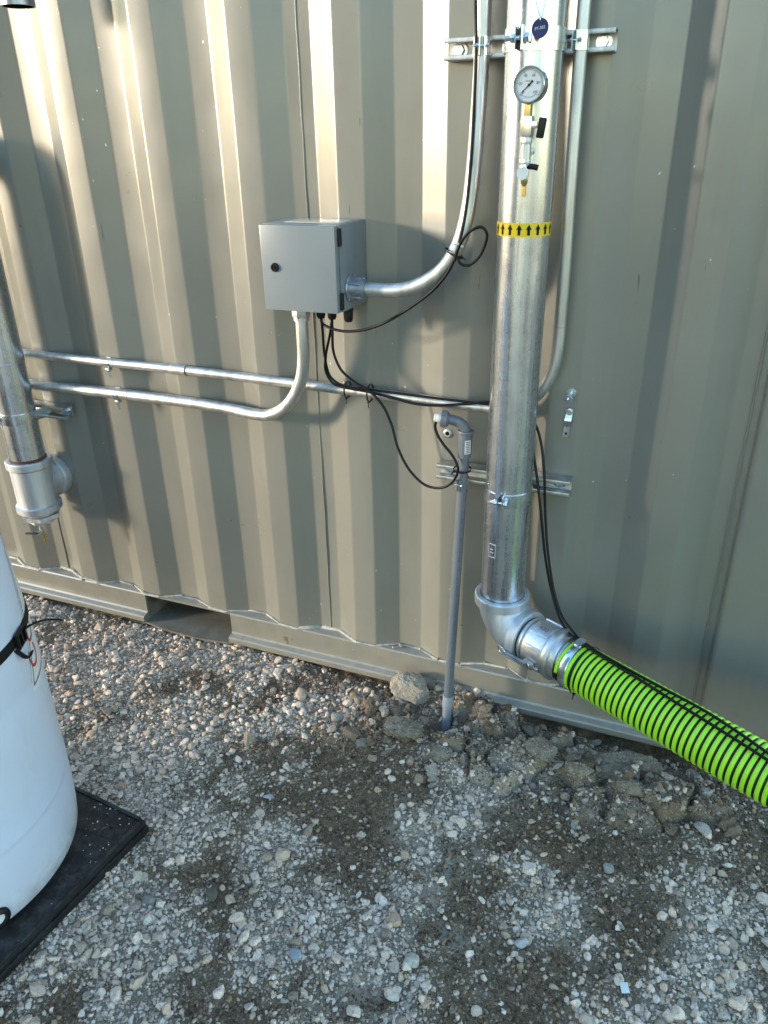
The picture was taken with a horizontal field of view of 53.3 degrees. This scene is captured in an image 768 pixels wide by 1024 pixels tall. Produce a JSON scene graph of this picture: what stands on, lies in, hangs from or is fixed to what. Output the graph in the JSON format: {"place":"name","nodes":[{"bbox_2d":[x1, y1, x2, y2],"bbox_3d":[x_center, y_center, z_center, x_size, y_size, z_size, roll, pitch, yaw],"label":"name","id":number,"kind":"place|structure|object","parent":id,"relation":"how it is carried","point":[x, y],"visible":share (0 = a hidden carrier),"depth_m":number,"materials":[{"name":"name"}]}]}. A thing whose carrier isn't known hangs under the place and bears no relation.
{"place":"outdoors","nodes":[
{"label":"outdoors","id":0,"kind":"place"},
{"bbox_2d":[0,592,767,1023],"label":"ground","id":1,"kind":"structure","parent":0,"point":[656,752],"depth_m":1.86,"materials":[{"name":"grey gravel"}]},
{"bbox_2d":[0,786,148,983],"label":"spill pallet","id":2,"kind":"object","parent":1,"relation":"on","point":[68,887],"visible":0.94,"depth_m":1.80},
{"bbox_2d":[0,536,77,929],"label":"plastic drum","id":3,"kind":"object","parent":2,"relation":"on","point":[38,812],"visible":0.95,"depth_m":1.63,"materials":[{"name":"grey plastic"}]},
{"bbox_2d":[0,593,62,665],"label":"drum strap","id":4,"kind":"object","parent":3,"relation":"attached to","point":[18,640],"visible":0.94,"depth_m":1.57,"materials":[{"name":"black fabric"}]},
{"bbox_2d":[18,804,129,940],"bbox_3d":[-1.033,0.842,1.812,0.632,0.007,0.626,12,29,25],"label":"pallet grit","id":5,"kind":"object","parent":2,"relation":"on","point":[94,829],"visible":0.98,"depth_m":1.92,"materials":[{"name":"stone"}]},
{"bbox_2d":[142,894,156,905],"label":"rock","id":6,"kind":"object","parent":1,"relation":"on","point":[149,899],"visible":1,"depth_m":1.77,"materials":[{"name":"stone"}]},
{"bbox_2d":[202,673,209,679],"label":"rock","id":7,"kind":"object","parent":1,"relation":"on","point":[206,676],"visible":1,"depth_m":2.51,"materials":[{"name":"stone"}]},
{"bbox_2d":[206,887,217,901],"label":"rock","id":8,"kind":"object","parent":1,"relation":"on","point":[211,893],"visible":1,"depth_m":1.78,"materials":[{"name":"stone"}]},
{"bbox_2d":[263,794,274,798],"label":"rock","id":9,"kind":"object","parent":1,"relation":"on","point":[268,796],"visible":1,"depth_m":2.04,"materials":[{"name":"stone"}]},
{"bbox_2d":[282,706,288,712],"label":"rock","id":10,"kind":"object","parent":1,"relation":"on","point":[284,708],"visible":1,"depth_m":2.36,"materials":[{"name":"stone"}]},
{"bbox_2d":[289,948,301,960],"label":"rock","id":11,"kind":"object","parent":1,"relation":"on","point":[295,954],"visible":1,"depth_m":1.64,"materials":[{"name":"stone"}]},
{"bbox_2d":[295,701,303,708],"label":"rock","id":12,"kind":"object","parent":1,"relation":"on","point":[299,704],"visible":0.98,"depth_m":2.37,"materials":[{"name":"stone"}]},
{"bbox_2d":[331,712,344,721],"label":"rock","id":13,"kind":"object","parent":1,"relation":"on","point":[338,717],"visible":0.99,"depth_m":2.31,"materials":[{"name":"stone"}]},
{"bbox_2d":[354,697,361,704],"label":"rock","id":14,"kind":"object","parent":1,"relation":"on","point":[357,700],"visible":0.85,"depth_m":2.36,"materials":[{"name":"stone"}]},
{"bbox_2d":[0,0,767,748],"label":"shipping container","id":15,"kind":"object","parent":1,"relation":"on","point":[160,160],"visible":0.75,"depth_m":2.01,"materials":[{"name":"beige metal"}]},
{"bbox_2d":[0,0,35,8],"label":"vent pipe","id":16,"kind":"object","parent":15,"relation":"attached to","point":[21,4],"visible":1,"depth_m":1.88,"materials":[{"name":"black metal"}]},
{"bbox_2d":[0,252,71,542],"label":"drain pipe","id":17,"kind":"object","parent":15,"relation":"attached to","point":[41,477],"visible":0.98,"depth_m":2.48,"materials":[{"name":"silver metal"}]},
{"bbox_2d":[34,400,73,419],"bbox_3d":[-1.186,-0.350,2.554,0.338,0.041,0.041,9,28,20],"label":"strut channel","id":18,"kind":"object","parent":15,"relation":"attached to","point":[61,411],"visible":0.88,"depth_m":2.51,"materials":[{"name":"metal"}]},
{"bbox_2d":[0,407,49,425],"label":"pipe clamp","id":19,"kind":"object","parent":18,"relation":"attached to","point":[31,417],"visible":0.69,"depth_m":2.44,"materials":[{"name":"metal"}]},
{"bbox_2d":[103,357,112,377],"bbox_3d":[-0.845,-0.445,2.355,0.018,0.063,0.032,9,28,20],"label":"conduit clip","id":20,"kind":"object","parent":15,"relation":"attached to","point":[108,369],"visible":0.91,"depth_m":2.35,"materials":[{"name":"metal"}]},
{"bbox_2d":[112,387,121,409],"bbox_3d":[-0.829,-0.355,2.390,0.018,0.070,0.038,9,28,20],"label":"conduit clip","id":21,"kind":"object","parent":15,"relation":"attached to","point":[117,401],"visible":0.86,"depth_m":2.38,"materials":[{"name":"metal"}]},
{"bbox_2d":[259,218,366,321],"bbox_3d":[-0.168,-0.592,1.887,0.206,0.236,0.182,9,28,20],"label":"junction box","id":22,"kind":"object","parent":15,"relation":"attached to","point":[310,264],"visible":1,"depth_m":1.81,"materials":[{"name":"grey metal"}]},
{"bbox_2d":[29,311,310,420],"bbox_3d":[-1.221,-0.561,2.455,2.277,0.359,0.092,10,28,22],"label":"conduit","id":23,"kind":"object","parent":22,"relation":"attached to","point":[287,404],"visible":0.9,"depth_m":2.23,"materials":[{"name":"silver metal"}]},
{"bbox_2d":[259,224,340,313],"bbox_3d":[-0.200,-0.576,1.816,0.197,0.197,0.027,9,28,20],"label":"door","id":24,"kind":"structure","parent":22,"relation":"in","point":[300,263],"depth_m":1.81,"materials":[{"name":"grey metal"}]},
{"bbox_2d":[331,320,458,488],"bbox_3d":[0.033,-0.279,1.986,0.364,0.441,0.037,11,28,23],"label":"cable","id":25,"kind":"object","parent":22,"relation":"attached to","point":[392,426],"visible":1,"depth_m":2.01,"materials":[{"name":"black rubber"}]},
{"bbox_2d":[320,0,477,332],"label":"cable","id":26,"kind":"object","parent":22,"relation":"attached to","point":[434,288],"visible":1,"depth_m":1.66,"materials":[{"name":"black rubber"}]},
{"bbox_2d":[321,324,767,761],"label":"cable","id":27,"kind":"object","parent":22,"relation":"attached to","point":[561,621],"visible":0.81,"depth_m":1.93,"materials":[{"name":"black rubber"}]},
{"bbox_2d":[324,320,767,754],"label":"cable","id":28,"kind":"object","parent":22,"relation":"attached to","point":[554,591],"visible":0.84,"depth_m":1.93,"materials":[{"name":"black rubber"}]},
{"bbox_2d":[443,429,452,437],"bbox_3d":[0.170,-0.209,2.035,0.026,0.026,0.005,9,28,20],"label":"wall grommet","id":29,"kind":"object","parent":15,"relation":"attached to","point":[447,433],"depth_m":2.03,"materials":[{"name":"white plastic"}]},
{"bbox_2d":[436,459,572,496],"bbox_3d":[0.311,-0.091,2.006,0.353,0.041,0.041,9,28,20],"label":"strut channel","id":30,"kind":"object","parent":15,"relation":"attached to","point":[558,485],"visible":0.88,"depth_m":2.00,"materials":[{"name":"metal"}]},
{"bbox_2d":[453,475,468,491],"bbox_3d":[0.204,-0.075,2.006,0.032,0.034,0.044,22,34,39],"label":"pipe clamp","id":31,"kind":"object","parent":30,"relation":"attached to","point":[457,484],"visible":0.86,"depth_m":1.99,"materials":[{"name":"metal"}]},
{"bbox_2d":[484,481,532,510],"bbox_3d":[0.313,-0.048,1.929,0.120,0.034,0.146,9,28,20],"label":"pipe clamp","id":32,"kind":"object","parent":30,"relation":"attached to","point":[511,502],"visible":0.84,"depth_m":1.88,"materials":[{"name":"metal"}]},
{"bbox_2d":[444,27,618,61],"bbox_3d":[0.298,-0.963,1.579,0.352,0.041,0.041,9,28,20],"label":"strut channel","id":33,"kind":"object","parent":15,"relation":"attached to","point":[603,40],"visible":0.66,"depth_m":1.58,"materials":[{"name":"metal"}]},
{"bbox_2d":[23,0,591,412],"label":"conduit","id":34,"kind":"object","parent":33,"relation":"attached to","point":[583,13],"visible":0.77,"depth_m":1.79,"materials":[{"name":"silver metal"}]},
{"bbox_2d":[343,381,351,403],"bbox_3d":[-0.098,-0.325,2.068,0.006,0.060,0.045,9,28,20],"label":"cable tie","id":35,"kind":"object","parent":34,"relation":"attached to","point":[346,398],"visible":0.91,"depth_m":2.05,"materials":[{"name":"black plastic"}]},
{"bbox_2d":[366,384,373,407],"bbox_3d":[-0.037,-0.312,2.044,0.006,0.060,0.047,9,28,20],"label":"cable tie","id":36,"kind":"object","parent":34,"relation":"attached to","point":[368,401],"visible":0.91,"depth_m":2.03,"materials":[{"name":"black plastic"}]},
{"bbox_2d":[345,0,491,301],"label":"conduit","id":37,"kind":"object","parent":33,"relation":"attached to","point":[361,288],"visible":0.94,"depth_m":1.68,"materials":[{"name":"metal"}]},
{"bbox_2d":[444,247,465,259],"bbox_3d":[0.164,-0.584,1.727,0.057,0.025,0.048,9,28,20],"label":"cable tie","id":38,"kind":"object","parent":37,"relation":"attached to","point":[461,257],"visible":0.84,"depth_m":1.71,"materials":[{"name":"black plastic"}]},
{"bbox_2d":[453,225,488,266],"bbox_3d":[0.190,-0.584,1.681,0.084,0.090,0.018,13,29,26],"label":"cable","id":39,"kind":"object","parent":37,"relation":"attached to","point":[463,239],"visible":1,"depth_m":1.68,"materials":[{"name":"black rubber"}]},
{"bbox_2d":[473,35,491,56],"bbox_3d":[0.200,-0.958,1.574,0.038,0.034,0.051,9,28,20],"label":"pipe clamp","id":40,"kind":"object","parent":33,"relation":"attached to","point":[487,43],"visible":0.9,"depth_m":1.56,"materials":[{"name":"metal"}]},
{"bbox_2d":[503,24,567,54],"bbox_3d":[0.294,-0.923,1.498,0.120,0.040,0.154,9,28,20],"label":"pipe clamp","id":41,"kind":"object","parent":33,"relation":"attached to","point":[522,37],"visible":0.88,"depth_m":1.46,"materials":[{"name":"metal"}]},
{"bbox_2d":[475,0,566,659],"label":"riser pipe","id":42,"kind":"object","parent":41,"relation":"attached to","point":[502,592],"visible":0.88,"depth_m":1.71,"materials":[{"name":"silver metal"}]},
{"bbox_2d":[520,136,538,196],"bbox_3d":[0.295,-0.690,1.528,0.038,0.109,0.062,9,28,20],"label":"sample valve","id":43,"kind":"object","parent":42,"relation":"attached to","point":[526,152],"visible":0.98,"depth_m":1.50,"materials":[{"name":"silver metal"}]},
{"bbox_2d":[516,165,527,179],"bbox_3d":[0.273,-0.669,1.508,0.024,0.027,0.007,9,28,20],"label":"white tag","id":44,"kind":"object","parent":43,"relation":"attached to","point":[522,173],"visible":1,"depth_m":1.51,"materials":[{"name":"plastic"}]},
{"bbox_2d":[520,116,546,138],"bbox_3d":[0.290,-0.745,1.480,0.050,0.039,0.025,9,28,20],"label":"ball valve","id":45,"kind":"object","parent":43,"relation":"attached to","point":[529,124],"visible":1,"depth_m":1.47,"materials":[{"name":"silver metal"}]},
{"bbox_2d":[513,65,548,115],"bbox_3d":[0.280,-0.799,1.456,0.064,0.087,0.030,14,30,28],"label":"pressure gauge","id":46,"kind":"object","parent":45,"relation":"on","point":[530,84],"visible":1,"depth_m":1.44,"materials":[{"name":"metal"}]},
{"bbox_2d":[567,29,589,50],"bbox_3d":[0.385,-0.929,1.506,0.044,0.034,0.031,-21,33,-35],"label":"pipe clamp","id":47,"kind":"object","parent":33,"relation":"attached to","point":[579,40],"visible":0.96,"depth_m":1.50,"materials":[{"name":"metal"}]},
{"bbox_2d":[562,408,573,437],"bbox_3d":[0.454,-0.220,1.892,0.021,0.077,0.012,9,28,20],"label":"loose strap","id":48,"kind":"object","parent":15,"relation":"hanging from","point":[567,421],"visible":1,"depth_m":1.89,"materials":[{"name":"metal"}]},
{"bbox_2d":[563,388,575,403],"bbox_3d":[0.448,-0.279,1.849,0.024,0.028,0.046,9,28,20],"label":"loose bolt","id":49,"kind":"object","parent":15,"relation":"attached to","point":[568,398],"visible":1,"depth_m":1.84,"materials":[{"name":"metal"}]},
{"bbox_2d":[382,715,423,738],"bbox_3d":[0.061,0.628,2.218,0.123,0.054,0.087,9,28,20],"label":"dirt clod","id":50,"kind":"object","parent":1,"relation":"on","point":[398,726],"visible":1,"depth_m":2.20,"materials":[{"name":"grey soil"}]},
{"bbox_2d":[389,671,429,705],"bbox_3d":[0.083,0.540,2.369,0.132,0.085,0.084,9,28,20],"label":"rock","id":51,"kind":"object","parent":1,"relation":"on","point":[410,686],"visible":1,"depth_m":2.35,"materials":[{"name":"beige stone"}]},
{"bbox_2d":[404,952,418,967],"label":"rock","id":52,"kind":"object","parent":1,"relation":"on","point":[412,959],"visible":1,"depth_m":1.62,"materials":[{"name":"stone"}]},
{"bbox_2d":[428,741,454,762],"bbox_3d":[0.154,0.679,2.177,0.068,0.045,0.094,-13,28,-22],"label":"dirt clod","id":53,"kind":"object","parent":1,"relation":"on","point":[442,753],"visible":0.95,"depth_m":2.15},
{"bbox_2d":[434,410,473,732],"bbox_3d":[0.191,0.202,2.144,0.091,1.013,0.094,-14,29,-25],"label":"conduit pole","id":54,"kind":"object","parent":1,"relation":"on","point":[445,419],"visible":0.99,"depth_m":2.07,"materials":[{"name":"grey plastic"}]},
{"bbox_2d":[451,466,470,473],"bbox_3d":[0.202,-0.109,1.983,0.047,0.009,0.055,9,28,20],"label":"cable tie","id":55,"kind":"object","parent":54,"relation":"attached to","point":[454,471],"visible":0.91,"depth_m":1.97,"materials":[{"name":"black plastic"}]},
{"bbox_2d":[243,666,767,868],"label":"soil clods","id":56,"kind":"object","parent":1,"relation":"on","point":[725,823],"visible":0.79,"depth_m":2.17,"materials":[{"name":"grey soil"}]},
{"bbox_2d":[514,937,528,948],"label":"rock","id":57,"kind":"object","parent":1,"relation":"on","point":[521,943],"visible":1,"depth_m":1.66,"materials":[{"name":"stone"}]},
{"bbox_2d":[524,736,558,762],"bbox_3d":[0.434,0.661,2.127,0.095,0.049,0.073,19,32,35],"label":"dirt clod","id":58,"kind":"object","parent":1,"relation":"on","point":[534,745],"visible":0.99,"depth_m":2.11,"materials":[{"name":"grey soil"}]},
{"bbox_2d":[542,731,558,740],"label":"dirt clod","id":59,"kind":"object","parent":1,"relation":"on","point":[548,735],"visible":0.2,"depth_m":2.23,"materials":[{"name":"grey soil"}]},
{"bbox_2d":[560,792,570,801],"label":"rock","id":60,"kind":"object","parent":1,"relation":"on","point":[565,796],"visible":1,"depth_m":2.04,"materials":[{"name":"stone"}]},
{"bbox_2d":[564,761,594,780],"bbox_3d":[0.526,0.696,2.064,0.080,0.054,0.057,9,28,20],"label":"dirt clod","id":61,"kind":"object","parent":1,"relation":"on","point":[578,771],"visible":1,"depth_m":2.05,"materials":[{"name":"grey soil"}]},
{"bbox_2d":[603,862,613,873],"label":"rock","id":62,"kind":"object","parent":1,"relation":"on","point":[608,868],"visible":1,"depth_m":1.82,"materials":[{"name":"stone"}]},
{"bbox_2d":[579,748,665,779],"bbox_3d":[0.644,0.719,2.122,0.283,0.070,0.119,3,26,9],"label":"dirt clod","id":63,"kind":"object","parent":1,"relation":"on","point":[612,760],"visible":0.46,"depth_m":2.12,"materials":[{"name":"grey soil"}]},
{"bbox_2d":[620,982,629,992],"bbox_3d":[0.492,0.973,1.565,0.016,0.003,0.020,-5,34,4],"label":"plastic chip","id":64,"kind":"object","parent":1,"relation":"on","point":[624,987],"visible":1,"depth_m":1.56,"materials":[{"name":"white plastic"}]},
{"bbox_2d":[614,778,644,796],"bbox_3d":[0.649,0.724,2.011,0.080,0.041,0.060,9,28,20],"label":"dirt clod","id":65,"kind":"object","parent":1,"relation":"on","point":[622,786],"visible":0.95,"depth_m":2.00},
{"bbox_2d":[554,641,767,806],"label":"suction hose","id":66,"kind":"object","parent":1,"relation":"on","point":[618,693],"visible":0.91,"depth_m":1.71,"materials":[{"name":"green plastic"}]},
{"bbox_2d":[498,618,575,679],"bbox_3d":[0.439,0.361,1.984,0.164,0.143,0.251,-22,33,-36],"label":"hose coupling","id":67,"kind":"object","parent":66,"relation":"attached to","point":[541,645],"visible":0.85,"depth_m":1.95,"materials":[{"name":"metal"}]},
{"bbox_2d":[557,638,590,689],"bbox_3d":[0.486,0.387,1.938,0.128,0.134,0.022,-22,33,-36],"label":"hose band","id":68,"kind":"object","parent":66,"relation":"attached to","point":[572,651],"visible":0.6,"depth_m":1.90,"materials":[{"name":"metal"}]},
{"bbox_2d":[568,647,599,699],"bbox_3d":[0.502,0.402,1.924,0.131,0.141,0.013,-22,33,-36],"label":"cable tie","id":69,"kind":"object","parent":66,"relation":"attached to","point":[578,659],"visible":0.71,"depth_m":1.88,"materials":[{"name":"black plastic"}]},
{"bbox_2d":[694,821,711,834],"bbox_3d":[0.804,0.800,1.931,0.028,0.028,0.044,-24,34,-39],"label":"rock","id":70,"kind":"object","parent":1,"relation":"on","point":[703,828],"visible":1,"depth_m":1.92,"materials":[{"name":"stone"}]},
{"bbox_3d":[0.283,-0.956,1.408,0.023,0.087,0.021,9,28,20],"label":"bead chain","id":71,"kind":"object","parent":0,"visible":0},
{"bbox_2d":[532,17,548,37],"bbox_3d":[0.290,-0.900,1.420,0.033,0.035,0.009,9,28,20],"label":"blue tag","id":72,"kind":"object","parent":71,"relation":"hanging from","point":[540,26],"visible":1,"depth_m":1.42,"materials":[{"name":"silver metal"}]}
]}

